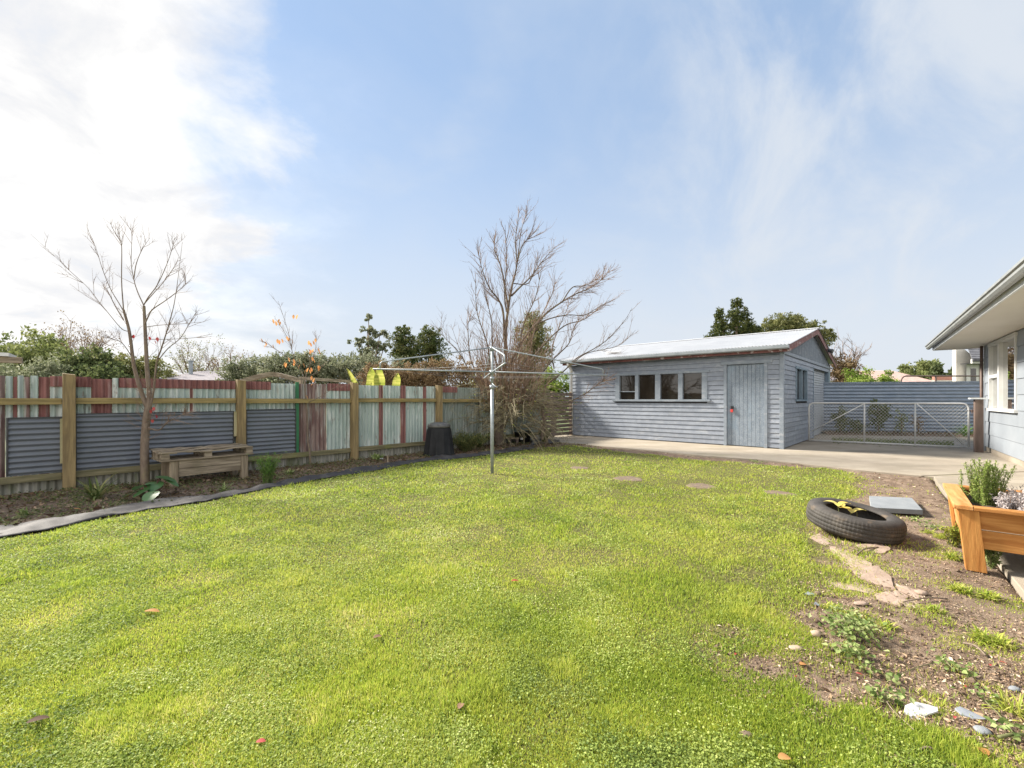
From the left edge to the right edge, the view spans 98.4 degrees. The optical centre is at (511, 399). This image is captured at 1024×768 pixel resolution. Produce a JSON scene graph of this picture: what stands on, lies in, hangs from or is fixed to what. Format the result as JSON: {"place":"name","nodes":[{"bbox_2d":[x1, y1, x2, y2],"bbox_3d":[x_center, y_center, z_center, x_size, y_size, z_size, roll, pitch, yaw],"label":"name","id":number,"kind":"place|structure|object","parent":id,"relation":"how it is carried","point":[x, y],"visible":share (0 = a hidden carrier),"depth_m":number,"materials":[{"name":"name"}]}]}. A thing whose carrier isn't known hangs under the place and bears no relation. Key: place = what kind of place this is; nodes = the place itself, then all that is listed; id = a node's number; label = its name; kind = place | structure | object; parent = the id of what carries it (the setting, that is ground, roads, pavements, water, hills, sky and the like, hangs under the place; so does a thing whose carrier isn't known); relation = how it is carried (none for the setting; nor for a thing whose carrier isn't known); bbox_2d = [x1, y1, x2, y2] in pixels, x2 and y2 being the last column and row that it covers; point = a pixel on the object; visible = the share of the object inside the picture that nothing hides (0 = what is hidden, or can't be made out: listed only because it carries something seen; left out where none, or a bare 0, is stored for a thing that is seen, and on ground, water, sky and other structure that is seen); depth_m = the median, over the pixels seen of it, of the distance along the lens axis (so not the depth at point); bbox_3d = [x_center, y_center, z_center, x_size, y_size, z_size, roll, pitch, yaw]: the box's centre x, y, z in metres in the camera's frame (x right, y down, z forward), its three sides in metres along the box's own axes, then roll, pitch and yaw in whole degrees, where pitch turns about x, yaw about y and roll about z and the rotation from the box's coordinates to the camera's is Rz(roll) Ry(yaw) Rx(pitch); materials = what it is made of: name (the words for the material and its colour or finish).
{"place":"outdoors","nodes":[
{"label":"outdoors","id":0,"kind":"place"},
{"bbox_2d":[0,352,22,363],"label":"roof","id":1,"kind":"object","parent":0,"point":[8,358],"visible":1,"depth_m":7.47,"materials":[{"name":"white paint"}]},
{"bbox_2d":[5,407,568,472],"bbox_3d":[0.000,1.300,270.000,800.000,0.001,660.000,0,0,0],"label":"ground","id":2,"kind":"structure","parent":0,"point":[545,412],"depth_m":17.86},
{"bbox_2d":[0,352,72,433],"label":"shrub","id":3,"kind":"object","parent":2,"relation":"on","point":[53,368],"visible":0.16,"depth_m":11.45,"materials":[{"name":"green plant"}]},
{"bbox_2d":[0,323,78,381],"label":"leafy tree","id":4,"kind":"object","parent":2,"relation":"on","point":[44,346],"visible":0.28,"depth_m":16.76,"materials":[{"name":"green plant"}]},
{"bbox_2d":[5,342,140,413],"bbox_3d":[-15.309,-0.370,15.291,4.388,3.343,3.402,0,0,0],"label":"leafy tree","id":5,"kind":"object","parent":2,"relation":"on","point":[95,364],"visible":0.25,"depth_m":15.34,"materials":[{"name":"green plant"}]},
{"bbox_2d":[38,310,123,354],"bbox_3d":[-25.064,-1.971,26.486,3.398,6.542,5.039,0,0,0],"label":"bare tree","id":6,"kind":"object","parent":2,"relation":"on","point":[101,342],"visible":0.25,"depth_m":25.84,"materials":[{"name":"brown plant"}]},
{"bbox_2d":[84,351,172,378],"bbox_3d":[-15.037,-0.281,16.951,3.459,3.165,2.102,0,0,-15],"label":"shrub","id":7,"kind":"object","parent":2,"relation":"on","point":[140,366],"visible":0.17,"depth_m":16.87,"materials":[{"name":"green plant"}]},
{"bbox_2d":[157,358,180,378],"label":"shrub","id":8,"kind":"object","parent":2,"relation":"on","point":[170,372],"visible":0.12,"depth_m":30.99,"materials":[{"name":"green plant"}]},
{"bbox_2d":[162,334,225,373],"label":"bare tree","id":9,"kind":"object","parent":2,"relation":"on","point":[198,366],"visible":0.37,"depth_m":35.55,"materials":[{"name":"grey plant"}]},
{"bbox_2d":[159,360,232,379],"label":"tiled roof house","id":10,"kind":"structure","parent":2,"relation":"on","point":[199,375],"depth_m":31.87,"materials":[{"name":"metal"}]},
{"bbox_2d":[199,344,254,370],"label":"bare tree","id":11,"kind":"object","parent":2,"relation":"on","point":[215,361],"visible":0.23,"depth_m":36.55,"materials":[{"name":"grey plant"}]},
{"bbox_2d":[210,354,294,383],"bbox_3d":[-8.403,-0.106,14.490,2.796,2.814,1.632,0,0,0],"label":"hedge","id":12,"kind":"object","parent":2,"relation":"on","point":[231,373],"visible":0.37,"depth_m":14.28,"materials":[{"name":"green plant"}]},
{"bbox_2d":[240,372,297,383],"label":"timber arch","id":13,"kind":"structure","parent":2,"relation":"on","point":[266,375],"depth_m":8.43,"materials":[{"name":"wood"}]},
{"bbox_2d":[251,349,348,383],"bbox_3d":[-6.743,-0.148,13.989,3.169,2.899,1.941,0,0,0],"label":"hedge","id":14,"kind":"object","parent":2,"relation":"on","point":[332,367],"visible":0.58,"depth_m":13.71,"materials":[{"name":"green plant"}]},
{"bbox_2d":[314,350,412,384],"bbox_3d":[-5.333,-0.185,15.032,3.669,2.972,2.166,0,0,11],"label":"hedge","id":15,"kind":"object","parent":2,"relation":"on","point":[356,365],"visible":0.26,"depth_m":14.66,"materials":[{"name":"plant"}]},
{"bbox_2d":[347,313,389,364],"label":"loose tree","id":16,"kind":"object","parent":2,"relation":"on","point":[377,346],"visible":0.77,"depth_m":18.95,"materials":[{"name":"green plant"}]},
{"bbox_2d":[346,366,400,385],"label":"banana plant","id":17,"kind":"object","parent":2,"relation":"on","point":[376,378],"visible":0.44,"depth_m":9.54,"materials":[{"name":"yellow plant"}]},
{"bbox_2d":[355,359,438,386],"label":"shrub","id":18,"kind":"object","parent":2,"relation":"on","point":[406,377],"visible":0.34,"depth_m":12.60,"materials":[{"name":"green plant"}]},
{"bbox_2d":[385,324,421,385],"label":"cypress","id":19,"kind":"object","parent":2,"relation":"on","point":[402,342],"visible":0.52,"depth_m":19.82,"materials":[{"name":"green plant"}]},
{"bbox_2d":[409,324,452,385],"bbox_3d":[-3.806,-1.093,20.498,2.156,4.789,2.075,0,0,0],"label":"cypress","id":20,"kind":"object","parent":2,"relation":"on","point":[432,346],"visible":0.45,"depth_m":20.34,"materials":[{"name":"green plant"}]},
{"bbox_2d":[414,355,490,387],"bbox_3d":[-1.660,0.007,12.820,2.383,2.588,1.419,0,0,0],"label":"shrub","id":21,"kind":"object","parent":2,"relation":"on","point":[444,374],"visible":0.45,"depth_m":12.64,"materials":[{"name":"green plant"}]},
{"bbox_2d":[513,310,555,384],"bbox_3d":[0.758,-1.074,17.006,1.847,4.751,1.813,0,0,0],"label":"conifer","id":22,"kind":"object","parent":2,"relation":"on","point":[539,335],"visible":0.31,"depth_m":16.84,"materials":[{"name":"green plant"}]},
{"bbox_2d":[535,366,568,432],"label":"shrub","id":23,"kind":"object","parent":2,"relation":"on","point":[565,386],"visible":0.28,"depth_m":15.36,"materials":[{"name":"green plant"}]},
{"bbox_2d":[703,297,764,337],"bbox_3d":[11.136,-1.904,22.021,3.381,6.411,2.485,0,0,0],"label":"podocarp","id":24,"kind":"object","parent":2,"relation":"on","point":[722,326],"visible":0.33,"depth_m":21.80,"materials":[{"name":"green plant"}]},
{"bbox_2d":[756,311,838,345],"bbox_3d":[17.287,-2.046,27.017,4.901,6.695,2.988,0,0,0],"label":"olive tree","id":25,"kind":"object","parent":2,"relation":"on","point":[790,321],"visible":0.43,"depth_m":26.56,"materials":[{"name":"green plant"}]},
{"bbox_2d":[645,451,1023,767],"bbox_3d":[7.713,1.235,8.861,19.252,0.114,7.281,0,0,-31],"label":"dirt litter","id":26,"kind":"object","parent":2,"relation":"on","point":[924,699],"visible":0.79,"depth_m":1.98,"materials":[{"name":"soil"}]},
{"bbox_2d":[830,353,863,381],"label":"shrub","id":27,"kind":"object","parent":2,"relation":"on","point":[840,366],"visible":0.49,"depth_m":24.86,"materials":[{"name":"brown plant"}]},
{"bbox_2d":[830,330,871,377],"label":"bare tree","id":28,"kind":"object","parent":2,"relation":"on","point":[855,352],"visible":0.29,"depth_m":26.58,"materials":[{"name":"plant"}]},
{"bbox_2d":[841,367,878,381],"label":"hedge","id":29,"kind":"object","parent":2,"relation":"on","point":[857,377],"visible":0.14,"depth_m":17.34,"materials":[{"name":"green plant"}]},
{"bbox_2d":[876,369,899,381],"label":"hedge","id":30,"kind":"object","parent":2,"relation":"on","point":[884,378],"visible":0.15,"depth_m":17.97,"materials":[{"name":"green plant"}]},
{"bbox_2d":[860,371,930,382],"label":"pink roof house","id":31,"kind":"structure","parent":2,"relation":"on","point":[898,375],"depth_m":33.14,"materials":[{"name":"metal"}]},
{"bbox_2d":[896,358,944,379],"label":"round tree","id":32,"kind":"object","parent":2,"relation":"on","point":[922,366],"visible":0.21,"depth_m":41.45,"materials":[{"name":"green plant"}]},
{"bbox_2d":[924,361,951,379],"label":"round tree","id":33,"kind":"object","parent":2,"relation":"on","point":[935,368],"visible":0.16,"depth_m":35.87,"materials":[{"name":"green plant"}]},
{"bbox_2d":[900,375,983,381],"bbox_3d":[17.085,0.161,17.000,4.266,2.177,0.060,0,0,0],"label":"pipe rail","id":34,"kind":"object","parent":2,"relation":"on","point":[935,376],"visible":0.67,"depth_m":16.98,"materials":[{"name":"metal"}]},
{"bbox_2d":[952,348,983,380],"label":"white house","id":35,"kind":"structure","parent":2,"relation":"on","point":[964,362],"depth_m":22.50,"materials":[{"name":"paint"}]},
{"bbox_2d":[0,444,1023,767],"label":"lawn grass","id":36,"kind":"structure","parent":0,"point":[956,744],"depth_m":2.15,"materials":[{"name":"plant"}]},
{"bbox_2d":[0,442,1023,767],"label":"yard ground","id":37,"kind":"structure","parent":0,"point":[918,494],"depth_m":3.17,"materials":[{"name":"plant"}]},
{"bbox_2d":[60,475,128,501],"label":"strappy plant","id":38,"kind":"object","parent":37,"relation":"on","point":[98,491],"visible":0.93,"depth_m":5.22,"materials":[{"name":"green plant"}]},
{"bbox_2d":[35,215,209,484],"bbox_3d":[-5.017,-0.716,6.040,2.173,3.840,1.064,0,0,0],"label":"bare tree","id":39,"kind":"object","parent":37,"relation":"on","point":[147,402],"visible":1,"depth_m":6.05,"materials":[{"name":"brown plant"}]},
{"bbox_2d":[123,476,178,500],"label":"taro plant","id":40,"kind":"object","parent":37,"relation":"on","point":[151,488],"visible":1,"depth_m":5.35,"materials":[{"name":"green plant"}]},
{"bbox_2d":[150,443,253,487],"bbox_3d":[-4.504,0.966,6.446,0.585,0.569,1.160,0,0,40],"label":"pallet bench","id":41,"kind":"object","parent":37,"relation":"on","point":[203,460],"visible":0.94,"depth_m":6.28,"materials":[{"name":"wood"}]},
{"bbox_2d":[0,445,533,536],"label":"weed mat","id":42,"kind":"object","parent":37,"relation":"on","point":[36,525],"visible":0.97,"depth_m":5.16,"materials":[{"name":"fabric"}]},
{"bbox_2d":[249,451,285,483],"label":"feathery shrub","id":43,"kind":"object","parent":37,"relation":"on","point":[268,469],"visible":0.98,"depth_m":6.30,"materials":[{"name":"green plant"}]},
{"bbox_2d":[0,373,540,495],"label":"corrugated fence","id":44,"kind":"object","parent":37,"relation":"on","point":[76,430],"visible":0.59,"depth_m":6.87,"materials":[{"name":"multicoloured metal"}]},
{"bbox_2d":[296,377,350,383],"bbox_3d":[-3.822,0.429,9.100,0.138,1.742,1.321,0,0,32],"label":"timber rail","id":45,"kind":"object","parent":44,"relation":"attached to","point":[300,380],"visible":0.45,"depth_m":9.01,"materials":[{"name":"wood"}]},
{"bbox_2d":[0,440,600,536],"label":"garden bed litter","id":46,"kind":"object","parent":37,"relation":"on","point":[298,469],"visible":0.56,"depth_m":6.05,"materials":[{"name":"soil"}]},
{"bbox_2d":[261,294,344,464],"bbox_3d":[-3.783,-0.326,7.980,1.862,3.098,0.912,0,0,0],"label":"sapling","id":47,"kind":"object","parent":37,"relation":"on","point":[311,358],"visible":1,"depth_m":8.03,"materials":[{"name":"brown plant"}]},
{"bbox_2d":[423,422,454,455],"bbox_3d":[-1.554,0.856,9.409,0.683,0.748,0.683,0,0,0],"label":"compost bin","id":48,"kind":"object","parent":37,"relation":"on","point":[438,440],"visible":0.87,"depth_m":9.18,"materials":[{"name":"black plastic"}]},
{"bbox_2d":[452,430,490,451],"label":"prostrate conifer","id":49,"kind":"object","parent":37,"relation":"on","point":[464,443],"visible":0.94,"depth_m":10.02,"materials":[{"name":"green plant"}]},
{"bbox_2d":[373,346,607,473],"bbox_3d":[-0.142,0.198,7.122,2.578,2.105,3.198,0,0,27],"label":"clothesline","id":50,"kind":"object","parent":37,"relation":"on","point":[492,371],"visible":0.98,"depth_m":7.12,"materials":[{"name":"metal"}]},
{"bbox_2d":[513,431,531,443],"bbox_3d":[0.282,1.042,12.177,0.524,0.315,0.524,0,0,0],"label":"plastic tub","id":51,"kind":"object","parent":37,"relation":"on","point":[527,437],"visible":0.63,"depth_m":11.98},
{"bbox_2d":[431,199,639,450],"bbox_3d":[0.082,-1.693,11.315,6.175,7.033,3.691,0,0,0],"label":"bare fruit tree","id":52,"kind":"object","parent":37,"relation":"on","point":[505,388],"visible":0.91,"depth_m":11.13,"materials":[{"name":"brown plant"}]},
{"bbox_2d":[686,483,716,488],"bbox_3d":[2.622,1.219,6.117,0.420,0.046,0.425,0,0,0],"label":"stepping pad","id":53,"kind":"object","parent":37,"relation":"on","point":[700,485],"visible":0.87,"depth_m":6.10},
{"bbox_2d":[547,433,1023,477],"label":"concrete drive","id":54,"kind":"structure","parent":37,"relation":"on","point":[917,461],"depth_m":9.69,"materials":[{"name":"concrete"}]},
{"bbox_2d":[541,392,572,436],"bbox_3d":[1.248,0.475,13.812,0.140,1.450,2.205,0,0,43],"label":"slatted fence","id":55,"kind":"object","parent":54,"relation":"on","point":[569,425],"visible":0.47,"depth_m":14.10,"materials":[{"name":"wood"}]},
{"bbox_2d":[560,327,836,448],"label":"garden shed","id":56,"kind":"structure","parent":54,"relation":"on","point":[764,389],"depth_m":12.21,"materials":[{"name":"blue paint"}]},
{"bbox_2d":[612,370,710,401],"bbox_3d":[4.186,-0.361,12.644,2.890,0.842,0.125,0,0,43],"label":"window","id":57,"kind":"structure","parent":56,"relation":"in","point":[671,386],"depth_m":12.56,"materials":[{"name":"clear glass"}]},
{"bbox_2d":[727,364,763,446],"bbox_3d":[5.860,0.147,11.096,0.846,2.045,0.084,0,0,43],"label":"door","id":58,"kind":"structure","parent":56,"relation":"in","point":[745,383],"depth_m":11.10,"materials":[{"name":"paint"}]},
{"bbox_2d":[795,366,808,400],"bbox_3d":[7.936,-0.410,12.141,0.120,0.920,1.630,0,0,43],"label":"window","id":59,"kind":"structure","parent":56,"relation":"in","point":[801,376],"depth_m":12.13,"materials":[{"name":"blue paint"}]},
{"bbox_2d":[814,369,824,435],"bbox_3d":[10.127,0.080,14.660,0.035,2.180,2.925,0,0,43],"label":"roller door","id":60,"kind":"structure","parent":56,"relation":"in","point":[819,376],"depth_m":14.83,"materials":[{"name":"grey metal"}]},
{"bbox_2d":[808,402,972,447],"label":"farm gate","id":61,"kind":"structure","parent":54,"relation":"on","point":[864,419],"depth_m":11.33,"materials":[{"name":"silver metal"}]},
{"bbox_2d":[833,436,953,446],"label":"drive moss","id":62,"kind":"object","parent":54,"relation":"on","point":[898,441],"visible":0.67,"depth_m":12.30,"materials":[{"name":"green plant"}]},
{"bbox_2d":[823,431,972,436],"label":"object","id":63,"kind":"structure","parent":54,"relation":"on","point":[895,434],"depth_m":14.48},
{"bbox_2d":[829,405,849,432],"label":"leafy shrub","id":64,"kind":"object","parent":63,"relation":"on","point":[841,418],"visible":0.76,"depth_m":14.82,"materials":[{"name":"green plant"}]},
{"bbox_2d":[846,419,865,432],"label":"leafy shrub","id":65,"kind":"object","parent":63,"relation":"on","point":[859,427],"visible":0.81,"depth_m":14.76,"materials":[{"name":"green plant"}]},
{"bbox_2d":[865,398,893,432],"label":"leafy shrub","id":66,"kind":"object","parent":63,"relation":"on","point":[881,414],"visible":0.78,"depth_m":14.52,"materials":[{"name":"green plant"}]},
{"bbox_2d":[828,430,972,435],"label":"fence bed litter","id":67,"kind":"object","parent":63,"relation":"on","point":[905,433],"visible":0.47,"depth_m":14.50,"materials":[{"name":"soil"}]},
{"bbox_2d":[893,408,910,433],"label":"leafy shrub","id":68,"kind":"object","parent":63,"relation":"on","point":[901,426],"visible":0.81,"depth_m":14.49,"materials":[{"name":"green plant"}]},
{"bbox_2d":[822,381,983,432],"bbox_3d":[14.744,0.300,14.726,7.773,1.800,0.100,0,0,13],"label":"steel fence","id":69,"kind":"object","parent":54,"relation":"on","point":[936,392],"visible":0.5,"depth_m":14.99,"materials":[{"name":"metal"}]},
{"bbox_2d":[968,398,986,452],"bbox_3d":[10.474,0.632,9.942,0.260,1.335,0.200,0,0,36],"label":"gate post","id":70,"kind":"object","parent":54,"relation":"on","point":[978,424],"visible":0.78,"depth_m":9.88,"materials":[{"name":"wood"}]},
{"bbox_2d":[829,546,871,567],"bbox_3d":[2.565,1.230,3.346,0.185,0.066,0.578,0,0,13],"label":"flagstone","id":71,"kind":"object","parent":37,"relation":"on","point":[853,558],"visible":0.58,"depth_m":3.31,"materials":[{"name":"stone"}]},
{"bbox_2d":[828,581,873,593],"bbox_3d":[2.196,1.236,2.871,0.263,0.066,0.181,0,0,32],"label":"flagstone","id":72,"kind":"object","parent":37,"relation":"on","point":[846,585],"visible":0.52,"depth_m":2.83,"materials":[{"name":"stone"}]},
{"bbox_2d":[821,641,888,666],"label":"broadleaf weed","id":73,"kind":"object","parent":37,"relation":"on","point":[857,651],"visible":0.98,"depth_m":2.07,"materials":[{"name":"green plant"}]},
{"bbox_2d":[807,601,903,650],"bbox_3d":[1.762,1.171,2.280,0.348,0.114,0.449,0,0,0],"label":"broadleaf weed","id":74,"kind":"object","parent":37,"relation":"on","point":[846,628],"visible":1,"depth_m":2.25,"materials":[{"name":"green plant"}]},
{"bbox_2d":[806,497,906,544],"bbox_3d":[3.081,1.097,3.979,0.719,0.307,0.718,0,0,0],"label":"tyre","id":75,"kind":"object","parent":37,"relation":"on","point":[871,524],"visible":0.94,"depth_m":3.78,"materials":[{"name":"rubber"}]},
{"bbox_2d":[826,500,865,516],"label":"seedling","id":76,"kind":"object","parent":75,"relation":"in","point":[840,503],"visible":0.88,"depth_m":3.95,"materials":[{"name":"yellow plant"}]},
{"bbox_2d":[849,565,895,589],"bbox_3d":[2.463,1.227,3.019,0.215,0.066,0.446,0,0,21],"label":"flagstone","id":77,"kind":"object","parent":37,"relation":"on","point":[876,570],"visible":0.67,"depth_m":2.98,"materials":[{"name":"stone"}]},
{"bbox_2d":[857,543,890,553],"bbox_3d":[2.923,1.223,3.578,0.363,0.066,0.198,0,0,-35],"label":"flagstone","id":78,"kind":"object","parent":37,"relation":"on","point":[881,549],"visible":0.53,"depth_m":3.55,"materials":[{"name":"stone"}]},
{"bbox_2d":[867,615,901,632],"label":"grass tuft","id":79,"kind":"object","parent":37,"relation":"on","point":[888,626],"visible":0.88,"depth_m":2.33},
{"bbox_2d":[864,680,914,707],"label":"broadleaf weed","id":80,"kind":"object","parent":37,"relation":"on","point":[873,693],"visible":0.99,"depth_m":1.77,"materials":[{"name":"green plant"}]},
{"bbox_2d":[869,496,922,514],"bbox_3d":[4.242,1.174,4.924,0.430,0.052,0.861,0,0,35],"label":"paving slab","id":81,"kind":"object","parent":37,"relation":"on","point":[900,505],"depth_m":4.82,"materials":[{"name":"concrete"}]},
{"bbox_2d":[875,590,919,606],"bbox_3d":[2.308,1.230,2.662,0.226,0.066,0.237,0,0,0],"label":"flagstone","id":82,"kind":"object","parent":37,"relation":"on","point":[890,597],"visible":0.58,"depth_m":2.66,"materials":[{"name":"stone"}]},
{"bbox_2d":[896,583,922,597],"bbox_3d":[2.493,1.226,2.763,0.118,0.066,0.223,0,0,0],"label":"flagstone","id":83,"kind":"object","parent":37,"relation":"on","point":[906,590],"visible":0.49,"depth_m":2.76,"materials":[{"name":"stone"}]},
{"bbox_2d":[846,647,977,684],"bbox_3d":[1.770,1.198,1.967,0.542,0.081,0.196,0,0,-7],"label":"broadleaf weed","id":84,"kind":"object","parent":37,"relation":"on","point":[943,658],"visible":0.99,"depth_m":1.95,"materials":[{"name":"green plant"}]},
{"bbox_2d":[904,702,937,721],"bbox_3d":[1.573,1.199,1.702,0.138,0.036,0.062,0,0,-20],"label":"stone","id":85,"kind":"object","parent":37,"relation":"on","point":[927,708],"visible":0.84,"depth_m":1.70,"materials":[{"name":"stone"}]},
{"bbox_2d":[906,515,945,529],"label":"broadleaf weed","id":86,"kind":"object","parent":37,"relation":"on","point":[932,526],"visible":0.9,"depth_m":4.23,"materials":[{"name":"green plant"}]},
{"bbox_2d":[935,523,961,546],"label":"fern","id":87,"kind":"object","parent":37,"relation":"on","point":[953,533],"visible":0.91,"depth_m":3.63,"materials":[{"name":"plant"}]},
{"bbox_2d":[938,546,962,561],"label":"grass tuft","id":88,"kind":"object","parent":37,"relation":"on","point":[953,556],"visible":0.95,"depth_m":3.33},
{"bbox_2d":[940,582,982,597],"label":"grass tuft","id":89,"kind":"object","parent":37,"relation":"on","point":[960,588],"visible":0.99,"depth_m":2.77,"materials":[{"name":"plant"}]},
{"bbox_2d":[955,706,986,719],"bbox_3d":[1.746,1.198,1.680,0.089,0.024,0.035,0,0,27],"label":"stone","id":90,"kind":"object","parent":37,"relation":"on","point":[960,710],"visible":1,"depth_m":1.68,"materials":[{"name":"stone"}]},
{"bbox_2d":[925,257,1023,466],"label":"house","id":91,"kind":"structure","parent":37,"relation":"on","point":[990,320],"depth_m":8.33,"materials":[{"name":"wood"}]},
{"bbox_2d":[986,332,1017,412],"bbox_3d":[9.918,-0.490,8.903,0.160,1.480,2.350,0,0,39],"label":"window","id":92,"kind":"structure","parent":91,"relation":"in","point":[1002,353],"depth_m":9.01,"materials":[{"name":"white paint"}]},
{"bbox_2d":[950,624,1002,646],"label":"grass tuft","id":93,"kind":"object","parent":37,"relation":"on","point":[977,633],"visible":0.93,"depth_m":2.24,"materials":[{"name":"plant"}]},
{"bbox_2d":[973,725,992,734],"bbox_3d":[1.705,1.198,1.600,0.056,0.018,0.043,0,0,0],"label":"stone","id":94,"kind":"object","parent":37,"relation":"on","point":[982,730],"visible":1,"depth_m":1.59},
{"bbox_2d":[943,483,1023,573],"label":"wooden planter","id":95,"kind":"object","parent":37,"relation":"on","point":[975,522],"visible":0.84,"depth_m":3.05,"materials":[{"name":"wood"}]},
{"bbox_2d":[958,457,1016,505],"bbox_3d":[3.677,0.649,3.420,0.287,0.398,0.299,0,0,0],"label":"rosemary bush","id":96,"kind":"object","parent":95,"relation":"in","point":[985,485],"visible":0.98,"depth_m":3.37,"materials":[{"name":"green plant"}]},
{"bbox_2d":[991,485,1023,510],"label":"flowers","id":97,"kind":"object","parent":95,"relation":"in","point":[1012,500],"visible":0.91,"depth_m":3.11,"materials":[{"name":"white plant"}]},
{"bbox_2d":[951,682,1023,740],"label":"broadleaf weed","id":98,"kind":"object","parent":37,"relation":"on","point":[1002,720],"visible":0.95,"depth_m":1.61,"materials":[{"name":"green plant"}]},
{"bbox_2d":[973,587,1008,602],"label":"grass tuft","id":99,"kind":"object","parent":37,"relation":"on","point":[988,595],"visible":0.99,"depth_m":2.70,"materials":[{"name":"plant"}]},
{"bbox_2d":[984,549,1003,568],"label":"fern","id":100,"kind":"object","parent":37,"relation":"on","point":[992,559],"visible":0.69,"depth_m":3.15,"materials":[{"name":"green plant"}]},
{"bbox_2d":[978,630,1022,652],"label":"grass tuft","id":101,"kind":"object","parent":37,"relation":"on","point":[1005,643],"visible":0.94,"depth_m":2.20,"materials":[{"name":"plant"}]},
{"bbox_2d":[980,681,1023,723],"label":"grass tuft","id":102,"kind":"object","parent":37,"relation":"on","point":[1018,706],"visible":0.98,"depth_m":1.71,"materials":[{"name":"plant"}]},
{"bbox_2d":[0,0,1023,396],"label":"sky","id":103,"kind":"structure","parent":0,"point":[856,166],"materials":[{"name":"blue"}]},
{"bbox_2d":[925,472,1023,599],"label":"concrete path","id":104,"kind":"structure","parent":0,"point":[1011,567],"depth_m":3.37,"materials":[{"name":"concrete"}]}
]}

